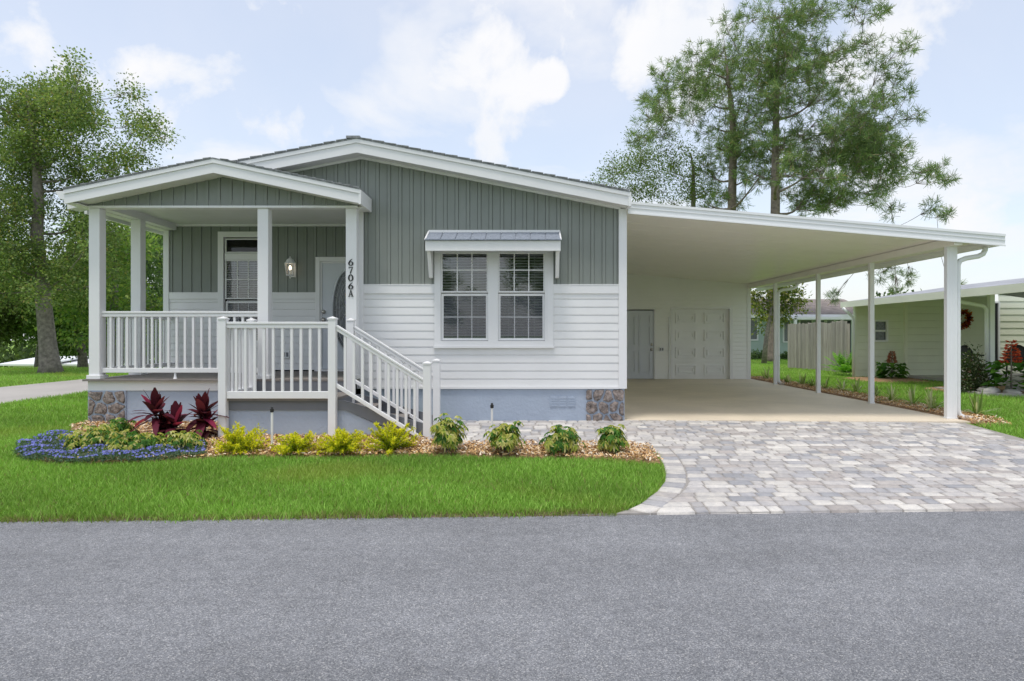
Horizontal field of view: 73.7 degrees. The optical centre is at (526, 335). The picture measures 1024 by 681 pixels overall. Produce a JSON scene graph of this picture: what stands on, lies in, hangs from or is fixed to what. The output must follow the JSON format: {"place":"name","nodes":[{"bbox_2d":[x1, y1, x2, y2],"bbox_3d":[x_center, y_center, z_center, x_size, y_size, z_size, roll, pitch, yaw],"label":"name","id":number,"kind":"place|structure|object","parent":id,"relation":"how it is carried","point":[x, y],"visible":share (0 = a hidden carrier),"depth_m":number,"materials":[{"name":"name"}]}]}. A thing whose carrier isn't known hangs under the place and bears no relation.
{"place":"outdoors","nodes":[
{"label":"outdoors","id":0,"kind":"place"},
{"bbox_2d":[0,366,162,420],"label":"lawn grass","id":1,"kind":"structure","parent":0,"point":[75,402],"depth_m":12.70,"materials":[{"name":"green plant"}]},
{"bbox_2d":[0,511,1023,680],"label":"road","id":2,"kind":"structure","parent":0,"point":[903,596],"depth_m":3.75,"materials":[{"name":"grey asphalt"}]},
{"bbox_2d":[9,511,607,521],"bbox_3d":[-4.141,1.444,5.329,9.732,0.030,0.139,0,0,-2],"label":"soil edge","id":3,"kind":"object","parent":2,"relation":"on","point":[480,515],"visible":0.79,"depth_m":5.43,"materials":[{"name":"brown soil"}]},
{"bbox_2d":[0,505,626,523],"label":"runner grass","id":4,"kind":"structure","parent":3,"relation":"on","point":[246,517],"depth_m":5.39,"materials":[{"name":"green plant"}]},
{"bbox_2d":[0,341,1023,523],"bbox_3d":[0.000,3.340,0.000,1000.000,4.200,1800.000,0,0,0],"label":"ground","id":5,"kind":"structure","parent":0,"point":[358,391],"depth_m":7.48,"materials":[{"name":"green plant"}]},
{"bbox_2d":[0,228,27,345],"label":"broadleaf tree","id":6,"kind":"object","parent":5,"relation":"on","point":[8,268],"depth_m":36.94,"materials":[{"name":"green plant"}]},
{"bbox_2d":[0,267,36,350],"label":"broadleaf tree","id":7,"kind":"object","parent":5,"relation":"on","point":[9,319],"visible":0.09,"depth_m":32.83,"materials":[{"name":"green plant"}]},
{"bbox_2d":[2,278,67,366],"bbox_3d":[-28.381,-0.585,39.764,4.785,7.191,8.122,0,0,0],"label":"broadleaf tree","id":8,"kind":"object","parent":5,"relation":"on","point":[36,360],"depth_m":39.79,"materials":[{"name":"green plant"}]},
{"bbox_2d":[0,379,87,403],"bbox_3d":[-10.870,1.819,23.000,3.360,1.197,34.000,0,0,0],"label":"lane","id":9,"kind":"structure","parent":5,"relation":"on","point":[17,393],"depth_m":15.33,"materials":[{"name":"grey concrete"}]},
{"bbox_2d":[0,356,87,367],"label":"building","id":10,"kind":"structure","parent":5,"relation":"on","point":[29,362],"depth_m":52.42,"materials":[{"name":"white plastic"}]},
{"bbox_2d":[5,245,121,366],"bbox_3d":[-23.168,-1.351,35.257,4.974,7.056,7.479,0,0,0],"label":"broadleaf tree","id":11,"kind":"object","parent":5,"relation":"on","point":[82,358],"visible":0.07,"depth_m":33.44,"materials":[{"name":"green plant"}]},
{"bbox_2d":[0,303,158,367],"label":"wood","id":12,"kind":"object","parent":5,"relation":"on","point":[20,352],"visible":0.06,"depth_m":89.38,"materials":[{"name":"green plant"}]},
{"bbox_2d":[57,259,124,362],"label":"broadleaf tree","id":13,"kind":"object","parent":5,"relation":"on","point":[74,348],"visible":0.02,"depth_m":46.11,"materials":[{"name":"green plant"}]},
{"bbox_2d":[0,45,184,372],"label":"oak tree","id":14,"kind":"object","parent":5,"relation":"on","point":[27,111],"visible":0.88,"depth_m":22.05,"materials":[{"name":"green plant"}]},
{"bbox_2d":[61,359,124,367],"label":"building","id":15,"kind":"structure","parent":5,"relation":"on","point":[73,363],"depth_m":54.00,"materials":[{"name":"white plastic"}]},
{"bbox_2d":[34,207,162,366],"bbox_3d":[-16.773,-1.987,27.798,3.770,7.235,6.999,0,0,0],"label":"broadleaf tree","id":16,"kind":"object","parent":5,"relation":"on","point":[114,297],"visible":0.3,"depth_m":26.81,"materials":[{"name":"green plant"}]},
{"bbox_2d":[9,429,207,464],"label":"blue flowers","id":17,"kind":"object","parent":5,"relation":"on","point":[57,451],"visible":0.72,"depth_m":7.34,"materials":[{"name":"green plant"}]},
{"bbox_2d":[58,228,162,365],"bbox_3d":[-18.895,-2.455,32.959,4.953,9.297,7.178,0,0,0],"label":"broadleaf tree","id":18,"kind":"object","parent":5,"relation":"on","point":[149,271],"visible":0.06,"depth_m":32.34,"materials":[{"name":"green plant"}]},
{"bbox_2d":[147,242,162,361],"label":"broadleaf tree","id":19,"kind":"object","parent":5,"relation":"on","point":[161,264],"depth_m":40.07,"materials":[{"name":"green plant"}]},
{"bbox_2d":[217,316,440,439],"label":"entry steps","id":20,"kind":"structure","parent":5,"relation":"on","point":[301,406],"depth_m":8.47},
{"bbox_2d":[17,420,662,464],"bbox_3d":[-2.355,1.292,8.339,7.610,0.141,2.442,0,0,0],"label":"mulch bed","id":21,"kind":"object","parent":5,"relation":"on","point":[464,453],"visible":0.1,"depth_m":7.54,"materials":[{"name":"brown wood"}]},
{"bbox_2d":[56,425,120,450],"bbox_3d":[-4.928,1.164,7.746,0.685,0.304,0.600,0,0,43],"label":"variegated mound","id":22,"kind":"object","parent":21,"relation":"on","point":[97,436],"visible":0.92,"depth_m":7.62,"materials":[{"name":"green plant"}]},
{"bbox_2d":[101,437,130,451],"bbox_3d":[-4.476,1.233,7.532,0.375,0.202,0.375,0,0,0],"label":"variegated mound","id":23,"kind":"object","parent":21,"relation":"on","point":[116,444],"visible":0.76,"depth_m":7.44,"materials":[{"name":"green plant"}]},
{"bbox_2d":[95,417,139,437],"bbox_3d":[-4.882,1.140,8.152,0.503,0.314,0.486,0,0,45],"label":"variegated mound","id":24,"kind":"object","parent":21,"relation":"on","point":[122,426],"visible":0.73,"depth_m":8.08,"materials":[{"name":"green plant"}]},
{"bbox_2d":[115,429,165,449],"bbox_3d":[-4.315,1.181,7.631,0.536,0.280,0.532,0,0,-37],"label":"variegated mound","id":25,"kind":"object","parent":21,"relation":"on","point":[144,440],"visible":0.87,"depth_m":7.55,"materials":[{"name":"green plant"}]},
{"bbox_2d":[127,387,195,439],"bbox_3d":[-4.356,1.002,8.202,0.902,0.758,0.688,0,0,0],"label":"maroon cordyline","id":26,"kind":"object","parent":21,"relation":"on","point":[163,422],"visible":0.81,"depth_m":8.16,"materials":[{"name":"red plant"}]},
{"bbox_2d":[155,430,213,449],"bbox_3d":[-3.857,1.197,7.725,0.559,0.263,0.488,0,0,0],"label":"variegated mound","id":27,"kind":"object","parent":21,"relation":"on","point":[183,438],"visible":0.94,"depth_m":7.58,"materials":[{"name":"green plant"}]},
{"bbox_2d":[181,388,228,438],"bbox_3d":[-4.025,1.018,8.446,0.697,0.716,0.667,0,0,30],"label":"maroon cordyline","id":28,"kind":"object","parent":21,"relation":"on","point":[203,421],"visible":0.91,"depth_m":8.39,"materials":[{"name":"red plant"}]},
{"bbox_2d":[212,421,270,454],"bbox_3d":[-3.178,1.155,7.625,0.664,0.363,0.684,0,0,0],"label":"golden shrub","id":29,"kind":"object","parent":21,"relation":"on","point":[238,442],"visible":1,"depth_m":7.53,"materials":[{"name":"yellow plant"}]},
{"bbox_2d":[270,407,273,444],"bbox_3d":[-2.934,1.089,7.866,0.042,0.519,0.040,0,0,0],"label":"sprinkler pipe","id":30,"kind":"object","parent":21,"relation":"on","point":[271,410],"visible":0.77,"depth_m":7.85,"materials":[{"name":"white paint"}]},
{"bbox_2d":[268,430,318,454],"bbox_3d":[-2.575,1.195,7.595,0.527,0.264,0.538,0,0,-41],"label":"golden shrub","id":31,"kind":"object","parent":21,"relation":"on","point":[297,444],"visible":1,"depth_m":7.54,"materials":[{"name":"yellow plant"}]},
{"bbox_2d":[313,427,368,454],"bbox_3d":[-2.092,1.175,7.644,0.652,0.330,0.644,0,0,0],"label":"golden shrub","id":32,"kind":"object","parent":21,"relation":"on","point":[344,441],"visible":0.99,"depth_m":7.52,"materials":[{"name":"yellow plant"}]},
{"bbox_2d":[362,420,421,455],"bbox_3d":[-1.506,1.144,7.678,0.685,0.387,0.649,0,0,-44],"label":"golden shrub","id":33,"kind":"object","parent":21,"relation":"on","point":[397,438],"visible":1,"depth_m":7.63,"materials":[{"name":"yellow plant"}]},
{"bbox_2d":[429,413,468,453],"bbox_3d":[-0.877,1.094,7.615,0.399,0.452,0.456,0,0,32],"label":"variegated shrub","id":34,"kind":"object","parent":21,"relation":"on","point":[447,436],"visible":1,"depth_m":7.53,"materials":[{"name":"green plant"}]},
{"bbox_2d":[490,403,493,440],"bbox_3d":[-0.415,1.074,8.164,0.042,0.522,0.040,0,0,0],"label":"sprinkler pipe","id":35,"kind":"object","parent":21,"relation":"on","point":[491,406],"visible":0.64,"depth_m":8.15,"materials":[{"name":"white paint"}]},
{"bbox_2d":[483,420,525,454],"bbox_3d":[-0.251,1.132,7.577,0.431,0.386,0.461,0,0,-41],"label":"variegated shrub","id":36,"kind":"object","parent":21,"relation":"on","point":[505,436],"visible":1,"depth_m":7.47,"materials":[{"name":"green plant"}]},
{"bbox_2d":[539,424,585,454],"bbox_3d":[0.368,1.158,7.567,0.493,0.331,0.452,0,0,-37],"label":"variegated shrub","id":37,"kind":"object","parent":21,"relation":"on","point":[564,440],"visible":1,"depth_m":7.46,"materials":[{"name":"green plant"}]},
{"bbox_2d":[596,424,629,453],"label":"variegated shrub","id":38,"kind":"object","parent":21,"relation":"on","point":[612,437],"visible":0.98,"depth_m":7.48,"materials":[{"name":"green plant"}]},
{"bbox_2d":[56,136,630,423],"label":"house","id":39,"kind":"structure","parent":5,"relation":"on","point":[502,288],"depth_m":9.83,"materials":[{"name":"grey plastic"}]},
{"bbox_2d":[218,232,257,347],"bbox_3d":[-4.820,-0.768,11.628,0.827,1.976,0.136,0,0,0],"label":"window","id":40,"kind":"structure","parent":39,"relation":"in","point":[232,246],"depth_m":11.60,"materials":[{"name":"white paint"}]},
{"bbox_2d":[284,256,295,278],"bbox_3d":[-3.964,-1.134,11.463,0.200,0.375,0.246,0,0,0],"label":"wall lantern","id":41,"kind":"object","parent":39,"relation":"attached to","point":[290,271],"depth_m":11.43,"materials":[{"name":"white paint"}]},
{"bbox_2d":[314,257,345,370],"bbox_3d":[-3.081,-0.358,11.580,0.997,1.934,0.160,0,0,0],"label":"door","id":42,"kind":"structure","parent":39,"relation":"in","point":[330,272],"depth_m":11.61,"materials":[{"name":"white paint"}]},
{"bbox_2d":[433,251,553,347],"bbox_3d":[-0.471,-0.555,9.860,1.734,1.480,0.151,0,0,0],"label":"window","id":43,"kind":"structure","parent":39,"relation":"in","point":[493,294],"depth_m":9.85,"materials":[{"name":"white paint"}]},
{"bbox_2d":[583,117,727,206],"bbox_3d":[7.018,-5.162,37.392,7.952,13.403,5.715,0,0,0],"label":"broadleaf tree","id":44,"kind":"object","parent":5,"relation":"on","point":[691,197],"visible":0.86,"depth_m":36.65,"materials":[{"name":"green plant"}]},
{"bbox_2d":[627,274,750,378],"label":"garage","id":45,"kind":"structure","parent":5,"relation":"on","point":[679,328],"depth_m":18.95,"materials":[{"name":"paint"}]},
{"bbox_2d":[627,308,655,378],"bbox_3d":[3.068,0.229,18.971,1.031,1.983,0.098,0,0,0],"label":"door","id":46,"kind":"structure","parent":45,"relation":"in","point":[641,325],"depth_m":18.98,"materials":[{"name":"paint"}]},
{"bbox_2d":[671,307,732,378],"bbox_3d":[4.857,0.215,19.023,1.718,2.010,0.175,0,0,0],"label":"garage door","id":47,"kind":"structure","parent":45,"relation":"in","point":[701,337],"depth_m":19.06,"materials":[{"name":"paint"}]},
{"bbox_2d":[624,0,774,210],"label":"pine tree","id":48,"kind":"object","parent":5,"relation":"on","point":[700,97],"visible":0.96,"depth_m":33.61,"materials":[{"name":"green plant"}]},
{"bbox_2d":[751,348,761,359],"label":"clipped bush","id":49,"kind":"object","parent":5,"relation":"on","point":[755,355],"visible":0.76,"depth_m":34.36,"materials":[{"name":"green plant"}]},
{"bbox_2d":[751,283,812,362],"bbox_3d":[10.637,-0.771,29.118,3.030,3.941,2.225,0,0,0],"label":"magnolia tree","id":50,"kind":"object","parent":5,"relation":"on","point":[784,297],"visible":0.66,"depth_m":28.93,"materials":[{"name":"green plant"}]},
{"bbox_2d":[780,351,787,359],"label":"clipped bush","id":51,"kind":"object","parent":5,"relation":"on","point":[783,356],"visible":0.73,"depth_m":34.43,"materials":[{"name":"green plant"}]},
{"bbox_2d":[788,320,849,371],"bbox_3d":[10.142,0.366,23.869,0.137,1.748,3.219,0,0,-14],"label":"wooden fence","id":52,"kind":"object","parent":5,"relation":"on","point":[835,337],"visible":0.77,"depth_m":23.87,"materials":[{"name":"grey wood"}]},
{"bbox_2d":[821,350,851,372],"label":"fern","id":53,"kind":"object","parent":5,"relation":"on","point":[844,368],"visible":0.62,"depth_m":21.09,"materials":[{"name":"green plant"}]},
{"bbox_2d":[756,288,921,298],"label":"wood","id":54,"kind":"object","parent":5,"relation":"on","point":[878,294],"depth_m":124.62,"materials":[{"name":"green plant"}]},
{"bbox_2d":[720,0,966,360],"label":"pine tree","id":55,"kind":"object","parent":5,"relation":"on","point":[868,141],"visible":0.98,"depth_m":30.48,"materials":[{"name":"green plant"}]},
{"bbox_2d":[751,376,1011,426],"bbox_3d":[6.560,1.234,14.450,0.580,0.060,10.300,0,0,0],"label":"side mulch bed","id":56,"kind":"object","parent":5,"relation":"on","point":[902,406],"visible":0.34,"depth_m":12.00,"materials":[{"name":"brown wood"}]},
{"bbox_2d":[760,366,770,378],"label":"striped lily","id":57,"kind":"object","parent":56,"relation":"on","point":[766,375],"visible":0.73,"depth_m":18.65,"materials":[{"name":"green plant"}]},
{"bbox_2d":[783,374,792,382],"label":"striped lily","id":58,"kind":"object","parent":56,"relation":"on","point":[787,379],"visible":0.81,"depth_m":17.13,"materials":[{"name":"green plant"}]},
{"bbox_2d":[792,374,808,384],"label":"striped lily","id":59,"kind":"object","parent":56,"relation":"on","point":[802,380],"visible":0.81,"depth_m":16.48,"materials":[{"name":"green plant"}]},
{"bbox_2d":[807,379,815,386],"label":"striped lily","id":60,"kind":"object","parent":56,"relation":"on","point":[812,382],"visible":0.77,"depth_m":15.84,"materials":[{"name":"green plant"}]},
{"bbox_2d":[821,376,837,388],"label":"striped lily","id":61,"kind":"object","parent":56,"relation":"on","point":[825,384],"visible":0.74,"depth_m":15.25,"materials":[{"name":"green plant"}]},
{"bbox_2d":[833,378,852,390],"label":"striped lily","id":62,"kind":"object","parent":56,"relation":"on","point":[839,385],"visible":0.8,"depth_m":14.77,"materials":[{"name":"green plant"}]},
{"bbox_2d":[849,378,866,391],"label":"striped lily","id":63,"kind":"object","parent":56,"relation":"on","point":[856,387],"visible":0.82,"depth_m":14.20,"materials":[{"name":"green plant"}]},
{"bbox_2d":[861,385,883,396],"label":"striped lily","id":64,"kind":"object","parent":56,"relation":"on","point":[876,389],"visible":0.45,"depth_m":13.21,"materials":[{"name":"green plant"}]},
{"bbox_2d":[877,382,900,401],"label":"striped lily","id":65,"kind":"object","parent":56,"relation":"on","point":[891,394],"visible":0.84,"depth_m":12.28,"materials":[{"name":"green plant"}]},
{"bbox_2d":[896,384,924,404],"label":"striped lily","id":66,"kind":"object","parent":56,"relation":"on","point":[911,396],"visible":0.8,"depth_m":11.72,"materials":[{"name":"green plant"}]},
{"bbox_2d":[921,387,943,409],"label":"striped lily","id":67,"kind":"object","parent":56,"relation":"on","point":[930,402],"visible":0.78,"depth_m":11.02,"materials":[{"name":"green plant"}]},
{"bbox_2d":[963,389,996,414],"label":"striped lily","id":68,"kind":"object","parent":56,"relation":"on","point":[977,405],"visible":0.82,"depth_m":10.22,"materials":[{"name":"green plant"}]},
{"bbox_2d":[847,377,928,382],"bbox_3d":[9.950,1.205,18.600,2.100,0.070,2.000,0,0,0],"label":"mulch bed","id":69,"kind":"object","parent":5,"relation":"on","point":[889,379],"visible":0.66,"depth_m":18.12,"materials":[{"name":"brown soil"}]},
{"bbox_2d":[875,351,909,377],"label":"pagoda flower","id":70,"kind":"object","parent":69,"relation":"on","point":[881,371],"visible":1,"depth_m":18.54,"materials":[{"name":"green plant"}]},
{"bbox_2d":[840,278,1023,385],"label":"cream house","id":71,"kind":"structure","parent":5,"relation":"on","point":[909,328],"depth_m":19.49,"materials":[{"name":"beige paint"}]},
{"bbox_2d":[874,320,887,341],"bbox_3d":[10.222,-0.125,19.745,0.424,0.636,0.110,0,0,0],"label":"window","id":72,"kind":"structure","parent":71,"relation":"in","point":[880,326],"depth_m":19.76,"materials":[{"name":"grey glass"}]},
{"bbox_2d":[961,309,973,329],"bbox_3d":[12.385,-0.462,19.420,0.684,0.632,0.244,0,0,0],"label":"wreath","id":73,"kind":"object","parent":71,"relation":"attached to","point":[967,322],"visible":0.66,"depth_m":19.41,"materials":[{"name":"red plant"}]},
{"bbox_2d":[995,301,999,372],"bbox_3d":[14.014,0.075,20.510,0.360,2.170,0.100,0,0,0],"label":"door","id":74,"kind":"structure","parent":71,"relation":"in","point":[997,303],"depth_m":20.50,"materials":[{"name":"white paint"}]},
{"bbox_2d":[1005,345,1023,376],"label":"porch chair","id":75,"kind":"object","parent":71,"relation":"on","point":[1021,348],"visible":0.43,"depth_m":16.88,"materials":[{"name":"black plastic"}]},
{"bbox_2d":[928,386,1023,393],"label":"neighbour bed","id":76,"kind":"object","parent":5,"relation":"on","point":[1001,388],"visible":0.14,"depth_m":15.13,"materials":[{"name":"brown soil"}]},
{"bbox_2d":[961,342,997,393],"bbox_3d":[9.500,0.713,14.595,1.090,1.152,1.047,0,0,0],"label":"flowering bush","id":77,"kind":"object","parent":76,"relation":"on","point":[971,376],"visible":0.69,"depth_m":14.39,"materials":[{"name":"green plant"}]},
{"bbox_2d":[976,386,1000,392],"bbox_3d":[9.541,1.153,14.108,0.441,0.211,0.395,0,0,-28],"label":"garden stone","id":78,"kind":"object","parent":76,"relation":"on","point":[990,389],"visible":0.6,"depth_m":13.99,"materials":[{"name":"grey stone"}]},
{"bbox_2d":[980,340,1023,388],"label":"pagoda flower","id":79,"kind":"object","parent":76,"relation":"on","point":[997,365],"visible":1,"depth_m":14.00,"materials":[{"name":"green plant"}]},
{"bbox_2d":[1002,389,1021,393],"bbox_3d":[9.856,1.171,13.839,0.326,0.171,0.343,0,0,0],"label":"garden stone","id":80,"kind":"object","parent":76,"relation":"on","point":[1016,391],"visible":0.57,"depth_m":13.76,"materials":[{"name":"grey stone"}]},
{"bbox_2d":[1005,384,1023,390],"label":"garden stone","id":81,"kind":"object","parent":76,"relation":"on","point":[1017,388],"visible":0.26,"depth_m":14.24,"materials":[{"name":"grey stone"}]},
{"bbox_2d":[934,387,1023,396],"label":"edging","id":82,"kind":"object","parent":5,"relation":"on","point":[997,394],"visible":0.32,"depth_m":13.83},
{"bbox_2d":[0,0,1023,340],"label":"sky","id":83,"kind":"structure","parent":0,"point":[545,86],"materials":[{"name":"blue"}]},
{"bbox_2d":[426,420,1023,515],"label":"driveway","id":84,"kind":"structure","parent":0,"point":[661,500],"depth_m":7.15,"materials":[{"name":"grey stone"}]},
{"bbox_2d":[625,379,969,422],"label":"carport floor","id":85,"kind":"structure","parent":0,"point":[740,400],"depth_m":12.03,"materials":[{"name":"beige concrete"}]},
{"bbox_2d":[627,202,1005,418],"bbox_3d":[4.141,-0.328,14.820,5.391,3.165,10.160,0,0,0],"label":"carport","id":86,"kind":"object","parent":85,"relation":"on","point":[762,251],"visible":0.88,"depth_m":11.49,"materials":[{"name":"white metal"}]},
{"bbox_2d":[751,299,852,357],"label":"mint house","id":87,"kind":"structure","parent":0,"point":[831,313],"depth_m":36.50,"materials":[{"name":"green paint"}]},
{"bbox_2d":[751,318,757,340],"bbox_3d":[12.119,-0.339,36.480,0.516,1.265,0.060,0,0,0],"label":"window","id":88,"kind":"structure","parent":87,"relation":"in","point":[754,337],"depth_m":36.48,"materials":[{"name":"grey glass"}]},
{"bbox_2d":[783,320,790,342],"bbox_3d":[13.901,-0.285,36.480,0.445,1.372,0.060,0,0,0],"label":"window","id":89,"kind":"structure","parent":87,"relation":"in","point":[785,331],"depth_m":36.48,"materials":[{"name":"grey glass"}]},
{"bbox_2d":[799,320,812,323],"bbox_3d":[14.917,-0.463,36.480,0.766,0.873,0.060,0,0,0],"label":"window","id":90,"kind":"structure","parent":87,"relation":"in","point":[800,321],"depth_m":36.48,"materials":[{"name":"white paint"}]},
{"bbox_2d":[838,320,850,351],"bbox_3d":[16.985,0.203,36.483,0.677,1.974,0.026,0,0,0],"label":"door","id":91,"kind":"structure","parent":87,"relation":"in","point":[848,321],"depth_m":36.47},
{"bbox_2d":[751,359,1023,438],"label":"lawn grass","id":92,"kind":"structure","parent":0,"point":[1011,410],"depth_m":13.79,"materials":[{"name":"green plant"}]},
{"bbox_2d":[961,345,995,367],"bbox_3d":[10.417,0.685,15.844,0.583,0.912,0.612,0,0,-17],"label":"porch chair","id":93,"kind":"object","parent":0,"point":[964,348],"visible":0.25,"depth_m":16.10,"materials":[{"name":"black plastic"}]}
]}

